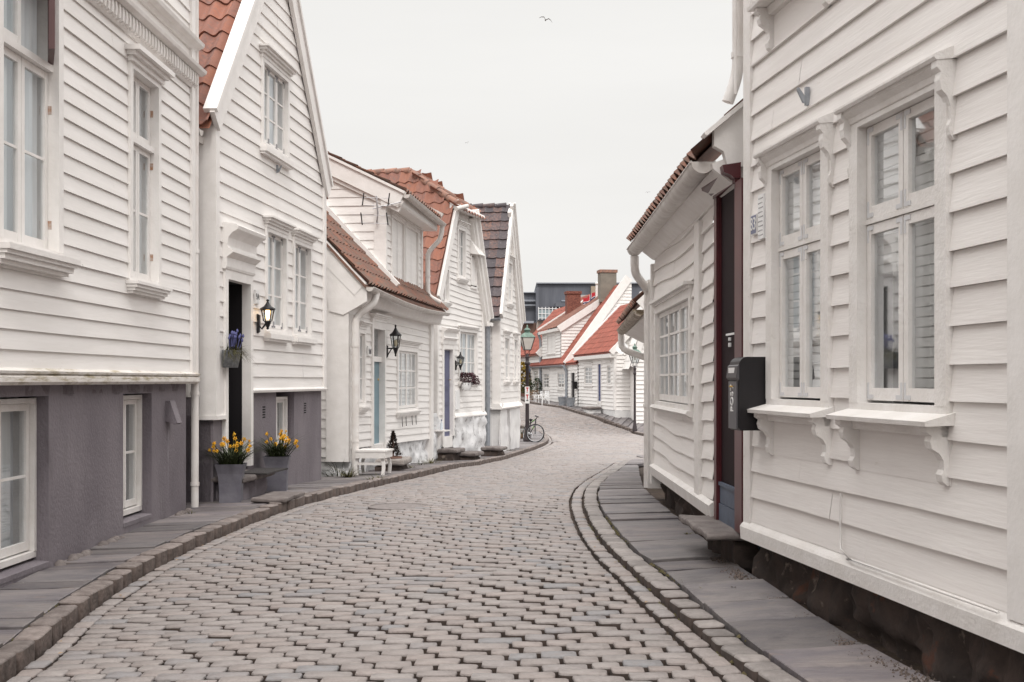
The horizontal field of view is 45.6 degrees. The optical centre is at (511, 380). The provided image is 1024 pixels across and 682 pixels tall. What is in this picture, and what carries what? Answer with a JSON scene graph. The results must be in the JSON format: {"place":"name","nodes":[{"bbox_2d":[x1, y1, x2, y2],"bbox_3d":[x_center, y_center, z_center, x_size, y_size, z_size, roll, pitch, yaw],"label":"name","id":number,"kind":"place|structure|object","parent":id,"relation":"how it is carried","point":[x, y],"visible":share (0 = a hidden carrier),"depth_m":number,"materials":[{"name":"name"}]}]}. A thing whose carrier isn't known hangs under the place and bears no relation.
{"place":"outdoors","nodes":[
{"label":"outdoors","id":0,"kind":"place"},
{"bbox_2d":[0,429,543,647],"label":"pavement","id":1,"kind":"structure","parent":0,"point":[26,602],"depth_m":10.57,"materials":[{"name":"stone"}]},
{"bbox_2d":[200,432,265,502],"bbox_3d":[-3.363,1.032,14.579,1.040,0.841,1.041,0,0,-30],"label":"flower planter","id":2,"kind":"object","parent":1,"relation":"on","point":[230,467],"visible":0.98,"depth_m":14.45,"materials":[{"name":"stone"}]},
{"bbox_2d":[211,470,274,500],"bbox_3d":[-3.359,1.384,15.242,0.460,0.466,1.342,0,0,6],"label":"stone step","id":3,"kind":"object","parent":1,"relation":"on","point":[254,485],"visible":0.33,"depth_m":15.11,"materials":[{"name":"grey stone"}]},
{"bbox_2d":[244,468,287,474],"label":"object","id":4,"kind":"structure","parent":3,"relation":"on","point":[261,471],"depth_m":15.53,"materials":[{"name":"grey stone"}]},
{"bbox_2d":[251,491,304,502],"bbox_3d":[-2.822,1.405,14.734,0.415,0.074,0.926,0,0,5],"label":"stone step","id":5,"kind":"object","parent":1,"relation":"on","point":[279,496],"visible":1,"depth_m":14.50,"materials":[{"name":"grey stone"}]},
{"bbox_2d":[254,430,311,490],"bbox_3d":[-3.173,1.056,16.401,1.027,0.857,1.109,0,0,-40],"label":"flower planter","id":6,"kind":"object","parent":1,"relation":"on","point":[276,456],"visible":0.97,"depth_m":16.28,"materials":[{"name":"stone"}]},
{"bbox_2d":[321,464,364,476],"bbox_3d":[-2.990,1.508,21.147,1.273,0.376,1.114,0,0,0],"label":"weed","id":7,"kind":"object","parent":1,"relation":"on","point":[337,471],"visible":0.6,"depth_m":20.99,"materials":[{"name":"green plant"}]},
{"bbox_2d":[331,464,359,477],"bbox_3d":[-2.761,1.523,20.458,0.720,0.238,0.683,0,0,-28],"label":"weed","id":8,"kind":"object","parent":1,"relation":"on","point":[348,475],"visible":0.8,"depth_m":20.45,"materials":[{"name":"green plant"}]},
{"bbox_2d":[354,448,393,474],"bbox_3d":[-2.409,1.412,21.252,0.572,0.430,0.626,0,0,7],"label":"bench","id":9,"kind":"object","parent":1,"relation":"on","point":[380,453],"visible":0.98,"depth_m":21.00,"materials":[{"name":"white paint"}]},
{"bbox_2d":[11,502,746,675],"bbox_3d":[-0.951,1.550,14.787,4.684,0.407,20.459,0,0,0],"label":"moss","id":10,"kind":"object","parent":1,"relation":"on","point":[662,571],"visible":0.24,"depth_m":8.63,"materials":[{"name":"green plant"}]},
{"bbox_2d":[375,456,411,470],"bbox_3d":[-2.242,1.648,23.074,0.573,0.393,0.857,0,0,5],"label":"stone step","id":11,"kind":"object","parent":1,"relation":"on","point":[400,464],"visible":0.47,"depth_m":22.72,"materials":[{"name":"grey stone"}]},
{"bbox_2d":[384,430,401,458],"bbox_3d":[-2.234,1.260,22.902,0.384,0.673,0.358,0,0,0],"label":"potted conifer","id":12,"kind":"object","parent":11,"relation":"on","point":[393,438],"visible":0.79,"depth_m":22.86,"materials":[{"name":"plant"}]},
{"bbox_2d":[419,457,440,463],"bbox_3d":[-1.761,1.735,26.488,0.708,0.166,0.616,0,0,19],"label":"weed","id":13,"kind":"object","parent":1,"relation":"on","point":[431,461],"visible":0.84,"depth_m":26.56,"materials":[{"name":"green plant"}]},
{"bbox_2d":[437,447,464,460],"bbox_3d":[-1.513,1.913,30.374,0.549,0.464,0.744,0,0,17],"label":"stone step","id":14,"kind":"object","parent":1,"relation":"on","point":[446,454],"visible":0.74,"depth_m":30.08,"materials":[{"name":"grey stone"}]},
{"bbox_2d":[457,451,483,459],"bbox_3d":[-1.073,1.968,30.671,0.538,0.367,0.815,0,0,15],"label":"stone step","id":15,"kind":"object","parent":1,"relation":"on","point":[469,455],"visible":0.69,"depth_m":30.34,"materials":[{"name":"grey stone"}]},
{"bbox_2d":[481,446,506,455],"bbox_3d":[-0.546,2.046,34.034,0.698,0.421,0.744,0,0,16],"label":"stone step","id":16,"kind":"object","parent":1,"relation":"on","point":[493,450],"visible":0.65,"depth_m":33.73,"materials":[{"name":"grey stone"}]},
{"bbox_2d":[521,325,534,441],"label":"street lamp","id":17,"kind":"object","parent":1,"relation":"on","point":[527,339],"visible":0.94,"depth_m":44.93,"materials":[{"name":"metal"}]},
{"bbox_2d":[523,415,544,441],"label":"bicycle","id":18,"kind":"object","parent":1,"relation":"on","point":[531,430],"visible":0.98,"depth_m":44.35,"materials":[{"name":"black metal"}]},
{"bbox_2d":[7,401,753,681],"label":"cobbled road","id":19,"kind":"structure","parent":0,"point":[468,567],"depth_m":8.51,"materials":[{"name":"stone"}]},
{"bbox_2d":[368,503,427,510],"bbox_3d":[-1.346,1.513,14.443,0.720,0.056,0.720,0,0,0],"label":"manhole cover","id":20,"kind":"object","parent":19,"relation":"on","point":[394,506],"visible":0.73,"depth_m":14.39,"materials":[{"name":"metal"}]},
{"bbox_2d":[52,419,923,681],"bbox_3d":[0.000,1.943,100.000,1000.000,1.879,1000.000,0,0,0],"label":"ground","id":21,"kind":"structure","parent":0,"point":[658,494],"depth_m":7.32,"materials":[{"name":"grey stone"}]},
{"bbox_2d":[0,0,206,588],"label":"house","id":22,"kind":"structure","parent":21,"relation":"on","point":[99,235],"depth_m":11.01,"materials":[{"name":"white paint"}]},
{"bbox_2d":[0,397,36,568],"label":"window","id":23,"kind":"structure","parent":22,"relation":"in","point":[18,416],"depth_m":9.95,"materials":[{"name":"paint"}]},
{"bbox_2d":[0,0,80,276],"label":"window","id":24,"kind":"structure","parent":22,"relation":"in","point":[31,31],"depth_m":9.89,"materials":[{"name":"white paint"}]},
{"bbox_2d":[81,43,174,298],"bbox_3d":[-3.896,-2.055,12.344,0.658,2.398,1.156,0,0,0],"label":"window","id":25,"kind":"structure","parent":22,"relation":"in","point":[146,76],"depth_m":12.64,"materials":[{"name":"white paint"}]},
{"bbox_2d":[123,394,141,515],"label":"window","id":26,"kind":"structure","parent":22,"relation":"in","point":[132,404],"depth_m":12.68,"materials":[{"name":"paint"}]},
{"bbox_2d":[186,0,333,502],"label":"house","id":27,"kind":"structure","parent":21,"relation":"on","point":[262,226],"depth_m":16.41,"materials":[{"name":"white paint"}]},
{"bbox_2d":[186,221,266,465],"bbox_3d":[-3.647,0.024,15.548,0.855,3.951,1.385,0,0,0],"label":"door","id":28,"kind":"structure","parent":27,"relation":"in","point":[240,243],"depth_m":15.89,"materials":[{"name":"white paint"}]},
{"bbox_2d":[222,329,255,367],"bbox_3d":[-3.304,-0.397,14.887,0.418,0.472,0.701,0,0,0],"label":"hanging planter","id":29,"kind":"object","parent":27,"relation":"hanging from","point":[231,357],"visible":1,"depth_m":14.80,"materials":[{"name":"metal"}]},
{"bbox_2d":[254,290,258,303],"bbox_3d":[-3.388,-1.110,16.181,0.029,0.186,0.146,0,0,6],"label":"house number sign","id":30,"kind":"object","parent":27,"relation":"attached to","point":[256,296],"visible":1,"depth_m":16.13,"materials":[{"name":"white ceramic"}]},
{"bbox_2d":[257,299,274,332],"bbox_3d":[-3.275,-0.860,16.240,0.245,0.458,0.178,0,0,-11],"label":"wall lantern","id":31,"kind":"object","parent":27,"relation":"attached to","point":[267,308],"depth_m":16.23,"materials":[{"name":"black metal"}]},
{"bbox_2d":[276,165,281,172],"bbox_3d":[-3.272,-2.974,17.129,0.075,0.108,0.024,0,0,6],"label":"wall hook","id":32,"kind":"object","parent":27,"relation":"attached to","point":[278,168],"depth_m":17.12,"materials":[{"name":"metal"}]},
{"bbox_2d":[259,43,298,169],"bbox_3d":[-3.361,-3.791,17.078,0.357,1.454,1.474,0,0,6],"label":"window","id":33,"kind":"structure","parent":27,"relation":"in","point":[277,72],"depth_m":17.24,"materials":[{"name":"white paint"}]},
{"bbox_2d":[262,215,296,342],"bbox_3d":[-3.356,-1.392,17.122,0.356,1.696,1.207,0,0,6],"label":"window","id":34,"kind":"structure","parent":27,"relation":"in","point":[277,230],"depth_m":17.43,"materials":[{"name":"white paint"}]},
{"bbox_2d":[276,396,287,443],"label":"window","id":35,"kind":"structure","parent":27,"relation":"in","point":[281,401],"depth_m":18.14,"materials":[{"name":"white paint"}]},
{"bbox_2d":[291,228,320,345],"bbox_3d":[-3.203,-1.389,18.465,0.312,1.693,1.194,0,0,6],"label":"window","id":36,"kind":"structure","parent":27,"relation":"in","point":[302,243],"depth_m":18.63,"materials":[{"name":"white paint"}]},
{"bbox_2d":[0,424,548,681],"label":"kerb","id":37,"kind":"structure","parent":21,"relation":"on","point":[34,641],"depth_m":10.16,"materials":[{"name":"stone"}]},
{"bbox_2d":[321,151,450,476],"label":"house","id":38,"kind":"structure","parent":21,"relation":"on","point":[376,285],"depth_m":23.93,"materials":[{"name":"white paint"}]},
{"bbox_2d":[359,321,372,412],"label":"window","id":39,"kind":"structure","parent":38,"relation":"in","point":[363,325],"depth_m":22.16,"materials":[{"name":"white paint"}]},
{"bbox_2d":[367,346,370,355],"bbox_3d":[-2.636,-0.547,22.527,0.039,0.180,0.260,0,0,6],"label":"house sign","id":40,"kind":"object","parent":38,"relation":"attached to","point":[368,350],"visible":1,"depth_m":22.44,"materials":[{"name":"white ceramic"}]},
{"bbox_2d":[360,193,400,224],"bbox_3d":[-2.559,-3.342,23.857,0.794,0.623,0.251,0,0,0],"label":"tv aerial","id":41,"kind":"object","parent":38,"relation":"attached to","point":[377,207],"visible":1,"depth_m":23.76,"materials":[{"name":"metal"}]},
{"bbox_2d":[369,313,391,447],"bbox_3d":[-2.569,0.040,23.358,0.268,2.595,1.393,0,0,6],"label":"door","id":42,"kind":"structure","parent":38,"relation":"in","point":[378,363],"depth_m":23.70,"materials":[{"name":"white paint"}]},
{"bbox_2d":[386,324,401,357],"bbox_3d":[-2.334,-0.778,24.062,0.302,0.664,0.227,0,0,11],"label":"wall lantern","id":43,"kind":"object","parent":38,"relation":"attached to","point":[395,332],"depth_m":24.03,"materials":[{"name":"black metal"}]},
{"bbox_2d":[374,339,422,417],"bbox_3d":[-2.444,-0.046,26.224,0.647,1.628,2.410,0,0,6],"label":"window","id":44,"kind":"structure","parent":38,"relation":"in","point":[407,353],"depth_m":26.39,"materials":[{"name":"white paint"}]},
{"bbox_2d":[390,210,407,281],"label":"window","id":45,"kind":"structure","parent":38,"relation":"in","point":[395,215],"depth_m":25.14,"materials":[{"name":"white paint"}]},
{"bbox_2d":[405,220,420,286],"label":"window","id":46,"kind":"structure","parent":38,"relation":"in","point":[408,224],"depth_m":26.64,"materials":[{"name":"white paint"}]},
{"bbox_2d":[367,167,493,460],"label":"house","id":47,"kind":"structure","parent":21,"relation":"on","point":[459,284],"depth_m":31.85,"materials":[{"name":"white paint"}]},
{"bbox_2d":[434,430,450,436],"bbox_3d":[-1.732,1.345,30.120,0.300,0.250,0.450,0,0,15],"label":"wall shelf","id":48,"kind":"object","parent":47,"relation":"attached to","point":[439,432],"depth_m":29.93,"materials":[{"name":"white paint"}]},
{"bbox_2d":[443,268,452,307],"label":"window","id":49,"kind":"structure","parent":47,"relation":"in","point":[447,303],"depth_m":31.01,"materials":[{"name":"white paint"}]},
{"bbox_2d":[441,326,459,447],"bbox_3d":[-1.602,0.165,31.005,0.280,3.063,1.040,0,0,15],"label":"door","id":50,"kind":"structure","parent":47,"relation":"in","point":[449,338],"depth_m":31.10,"materials":[{"name":"white paint"}]},
{"bbox_2d":[455,352,464,369],"bbox_3d":[-1.344,-0.504,31.530,0.218,0.480,0.230,0,0,-34],"label":"wall lantern","id":51,"kind":"object","parent":47,"relation":"attached to","point":[460,358],"depth_m":31.51,"materials":[{"name":"black metal"}]},
{"bbox_2d":[452,220,470,283],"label":"window","id":52,"kind":"structure","parent":47,"relation":"in","point":[462,226],"depth_m":32.17,"materials":[{"name":"white paint"}]},
{"bbox_2d":[458,325,480,385],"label":"window","id":53,"kind":"structure","parent":47,"relation":"in","point":[467,335],"depth_m":33.01,"materials":[{"name":"white paint"}]},
{"bbox_2d":[460,372,480,389],"bbox_3d":[-1.199,0.010,31.983,0.771,0.494,0.426,0,0,0],"label":"wall basket","id":54,"kind":"object","parent":47,"relation":"attached to","point":[468,384],"depth_m":31.89,"materials":[{"name":"white ceramic"}]},
{"bbox_2d":[470,240,484,289],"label":"blind window","id":55,"kind":"structure","parent":47,"relation":"in","point":[474,250],"depth_m":32.99,"materials":[{"name":"white paint"}]},
{"bbox_2d":[469,203,525,450],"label":"house","id":56,"kind":"structure","parent":21,"relation":"on","point":[499,225],"depth_m":37.68,"materials":[{"name":"white paint"}]},
{"bbox_2d":[503,330,512,384],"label":"window","id":57,"kind":"structure","parent":56,"relation":"in","point":[506,380],"depth_m":37.85,"materials":[{"name":"white paint"}]},
{"bbox_2d":[507,255,515,308],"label":"window","id":58,"kind":"structure","parent":56,"relation":"in","point":[510,304],"depth_m":38.48,"materials":[{"name":"white paint"}]},
{"bbox_2d":[512,333,520,384],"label":"window","id":59,"kind":"structure","parent":56,"relation":"in","point":[515,352],"depth_m":39.59,"materials":[{"name":"white paint"}]},
{"bbox_2d":[521,318,544,345],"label":"apartment block","id":60,"kind":"structure","parent":21,"relation":"on","point":[532,326],"depth_m":125.00,"materials":[{"name":"brown brick"}]},
{"bbox_2d":[532,378,541,391],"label":"cone shrub","id":61,"kind":"object","parent":21,"relation":"on","point":[538,384],"visible":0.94,"depth_m":83.46,"materials":[{"name":"green plant"}]},
{"bbox_2d":[521,300,582,398],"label":"house","id":62,"kind":"structure","parent":21,"relation":"on","point":[535,352],"depth_m":87.99,"materials":[{"name":"white paint"}]},
{"bbox_2d":[533,368,537,387],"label":"window","id":63,"kind":"structure","parent":62,"relation":"in","point":[535,370],"depth_m":86.12,"materials":[{"name":"white paint"}]},
{"bbox_2d":[529,275,631,405],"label":"house","id":64,"kind":"structure","parent":21,"relation":"on","point":[564,338],"depth_m":76.87,"materials":[{"name":"white paint"}]},
{"bbox_2d":[542,369,554,390],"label":"window","id":65,"kind":"structure","parent":64,"relation":"in","point":[546,374],"depth_m":82.20,"materials":[{"name":"white paint"}]},
{"bbox_2d":[546,332,555,355],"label":"window","id":66,"kind":"structure","parent":64,"relation":"in","point":[548,334],"depth_m":80.33,"materials":[{"name":"white paint"}]},
{"bbox_2d":[556,368,568,390],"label":"window","id":67,"kind":"structure","parent":64,"relation":"in","point":[560,372],"depth_m":76.90,"materials":[{"name":"white paint"}]},
{"bbox_2d":[564,291,581,314],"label":"chimney","id":68,"kind":"object","parent":64,"relation":"on","point":[572,300],"visible":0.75,"depth_m":81.61,"materials":[{"name":"brick"}]},
{"bbox_2d":[571,381,576,388],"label":"letterbox","id":69,"kind":"object","parent":64,"relation":"attached to","point":[574,384],"visible":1,"depth_m":71.59,"materials":[{"name":"black metal"}]},
{"bbox_2d":[570,370,577,404],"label":"door","id":70,"kind":"structure","parent":64,"relation":"in","point":[572,373],"depth_m":73.23,"materials":[{"name":"white paint"}]},
{"bbox_2d":[583,282,597,304],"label":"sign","id":71,"kind":"object","parent":64,"relation":"attached to","point":[591,296],"visible":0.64,"depth_m":79.99,"materials":[{"name":"white paint"}]},
{"bbox_2d":[597,269,617,301],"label":"chimney","id":72,"kind":"object","parent":64,"relation":"on","point":[607,280],"visible":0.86,"depth_m":76.57,"materials":[{"name":"brick"}]},
{"bbox_2d":[521,398,643,435],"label":"kerb","id":73,"kind":"structure","parent":21,"relation":"on","point":[618,425],"depth_m":62.86,"materials":[{"name":"stone"}]},
{"bbox_2d":[629,343,639,430],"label":"street lamp","id":74,"kind":"object","parent":73,"relation":"on","point":[634,347],"visible":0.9,"depth_m":57.35,"materials":[{"name":"metal"}]},
{"bbox_2d":[572,304,630,417],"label":"house","id":75,"kind":"structure","parent":21,"relation":"on","point":[604,380],"depth_m":65.05,"materials":[{"name":"white paint"}]},
{"bbox_2d":[582,362,594,387],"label":"window","id":76,"kind":"structure","parent":75,"relation":"in","point":[586,364],"depth_m":68.80,"materials":[{"name":"white paint"}]},
{"bbox_2d":[597,361,601,406],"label":"door","id":77,"kind":"structure","parent":75,"relation":"in","point":[599,381],"depth_m":65.68,"materials":[{"name":"white paint"}]},
{"bbox_2d":[604,361,611,387],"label":"window","id":78,"kind":"structure","parent":75,"relation":"in","point":[608,369],"depth_m":63.63,"materials":[{"name":"white paint"}]},
{"bbox_2d":[622,291,643,422],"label":"house","id":79,"kind":"structure","parent":21,"relation":"on","point":[628,364],"depth_m":60.31,"materials":[{"name":"white paint"}]},
{"bbox_2d":[616,343,627,355],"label":"satellite dish","id":80,"kind":"object","parent":79,"relation":"attached to","point":[619,350],"visible":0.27,"depth_m":60.63,"materials":[{"name":"white plastic"}]},
{"bbox_2d":[616,239,713,359],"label":"house","id":81,"kind":"structure","parent":21,"relation":"on","point":[632,323],"depth_m":19.63,"materials":[{"name":"white paint"}]},
{"bbox_2d":[584,458,800,681],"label":"kerb","id":82,"kind":"structure","parent":21,"relation":"on","point":[727,645],"depth_m":7.62,"materials":[{"name":"stone"}]},
{"bbox_2d":[626,99,760,550],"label":"house","id":83,"kind":"structure","parent":21,"relation":"on","point":[692,288],"depth_m":10.34,"materials":[{"name":"white paint"}]},
{"bbox_2d":[648,281,713,417],"bbox_3d":[1.855,-0.278,12.465,0.638,1.235,3.123,0,0,0],"label":"window","id":84,"kind":"structure","parent":83,"relation":"in","point":[673,320],"depth_m":12.42,"materials":[{"name":"paint"}]},
{"bbox_2d":[701,162,760,550],"bbox_3d":[1.748,-0.190,9.065,0.554,2.820,1.213,0,0,0],"label":"door","id":85,"kind":"structure","parent":83,"relation":"in","point":[728,209],"depth_m":9.11,"materials":[{"name":"red paint"}]},
{"bbox_2d":[722,0,1023,681],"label":"house","id":86,"kind":"structure","parent":21,"relation":"on","point":[883,334],"depth_m":6.20,"materials":[{"name":"white paint"}]},
{"bbox_2d":[726,357,765,430],"bbox_3d":[1.536,0.085,8.028,0.217,0.480,0.208,0,0,-7],"label":"letterbox","id":87,"kind":"object","parent":86,"relation":"attached to","point":[746,377],"visible":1,"depth_m":7.93,"materials":[{"name":"black metal"}]},
{"bbox_2d":[750,213,757,235],"bbox_3d":[1.624,-1.043,8.156,0.029,0.136,0.111,0,0,-7],"label":"house number sign","id":88,"kind":"object","parent":86,"relation":"attached to","point":[754,224],"visible":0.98,"depth_m":8.13,"materials":[{"name":"white ceramic"}]},
{"bbox_2d":[758,193,765,239],"bbox_3d":[1.639,-1.075,7.992,0.022,0.290,0.110,0,0,-7],"label":"vent plate","id":89,"kind":"object","parent":86,"relation":"attached to","point":[761,218],"visible":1,"depth_m":7.97,"materials":[{"name":"white plastic"}]},
{"bbox_2d":[746,0,830,51],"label":"window","id":90,"kind":"structure","parent":86,"relation":"in","point":[765,10],"depth_m":7.84,"materials":[{"name":"paint"}]},
{"bbox_2d":[796,87,809,105],"bbox_3d":[1.723,-1.683,7.214,0.075,0.108,0.024,0,0,-7],"label":"wall hook","id":91,"kind":"object","parent":86,"relation":"attached to","point":[805,98],"depth_m":7.21,"materials":[{"name":"metal"}]},
{"bbox_2d":[747,112,907,464],"bbox_3d":[1.908,-0.521,7.425,0.627,1.998,1.117,0,0,-7],"label":"window","id":92,"kind":"structure","parent":86,"relation":"in","point":[796,172],"depth_m":7.40,"materials":[{"name":"paint"}]},
{"bbox_2d":[826,45,1002,485],"bbox_3d":[2.083,-0.519,6.070,0.627,1.992,1.160,0,0,-7],"label":"window","id":93,"kind":"structure","parent":86,"relation":"in","point":[898,137],"depth_m":6.03,"materials":[{"name":"paint"}]},
{"bbox_2d":[300,0,742,291],"label":"sky","id":94,"kind":"structure","parent":0,"point":[569,120],"materials":[{"name":"white"}]},
{"bbox_2d":[521,396,643,432],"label":"pavement","id":95,"kind":"structure","parent":0,"point":[627,422],"depth_m":61.65,"materials":[{"name":"stone"}]},
{"bbox_2d":[521,379,533,392],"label":"shrub","id":96,"kind":"object","parent":95,"relation":"on","point":[531,388],"visible":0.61,"depth_m":84.93,"materials":[{"name":"green plant"}]},
{"bbox_2d":[530,390,541,399],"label":"garden chair","id":97,"kind":"object","parent":95,"relation":"on","point":[536,394],"visible":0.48,"depth_m":79.87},
{"bbox_2d":[534,391,542,401],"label":"garden chair","id":98,"kind":"object","parent":95,"relation":"on","point":[541,392],"visible":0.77,"depth_m":77.35,"materials":[{"name":"white plastic"}]},
{"bbox_2d":[538,391,548,404],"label":"garden bench","id":99,"kind":"object","parent":95,"relation":"on","point":[546,395],"visible":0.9,"depth_m":74.04,"materials":[{"name":"white plastic"}]},
{"bbox_2d":[558,396,566,404],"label":"zinc tub","id":100,"kind":"object","parent":95,"relation":"on","point":[562,400],"visible":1,"depth_m":71.10,"materials":[{"name":"metal"}]},
{"bbox_2d":[566,397,574,405],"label":"zinc tub","id":101,"kind":"object","parent":95,"relation":"on","point":[571,401],"visible":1,"depth_m":70.10,"materials":[{"name":"metal"}]},
{"bbox_2d":[581,406,601,412],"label":"stone step","id":102,"kind":"object","parent":95,"relation":"on","point":[590,409],"visible":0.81,"depth_m":64.77,"materials":[{"name":"grey stone"}]},
{"bbox_2d":[524,282,642,322],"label":"apartment block","id":103,"kind":"structure","parent":0,"point":[547,294],"depth_m":150.00,"materials":[{"name":"stone"}]},
{"bbox_2d":[538,307,559,319],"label":"balcony railing","id":104,"kind":"object","parent":103,"relation":"in","point":[544,314],"visible":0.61,"depth_m":116.55,"materials":[{"name":"white metal"}]},
{"bbox_2d":[598,455,939,681],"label":"pavement","id":105,"kind":"structure","parent":0,"point":[648,527],"depth_m":7.58,"materials":[{"name":"stone"}]},
{"bbox_2d":[679,515,758,573],"bbox_3d":[1.544,1.237,9.193,0.414,0.343,1.256,0,0,0],"label":"stone step","id":106,"kind":"object","parent":105,"relation":"on","point":[726,542],"visible":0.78,"depth_m":8.78,"materials":[{"name":"grey stone"}]},
{"bbox_2d":[710,557,935,681],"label":"gravel","id":107,"kind":"structure","parent":0,"point":[739,575],"depth_m":6.40,"materials":[{"name":"grey gravel"}]},
{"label":"planter box","id":108,"kind":"object","parent":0,"visible":0},
{"bbox_2d":[521,362,530,392],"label":"shrub","id":109,"kind":"object","parent":108,"relation":"in","point":[523,367],"visible":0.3,"depth_m":87.76,"materials":[{"name":"yellow plant"}]}
]}

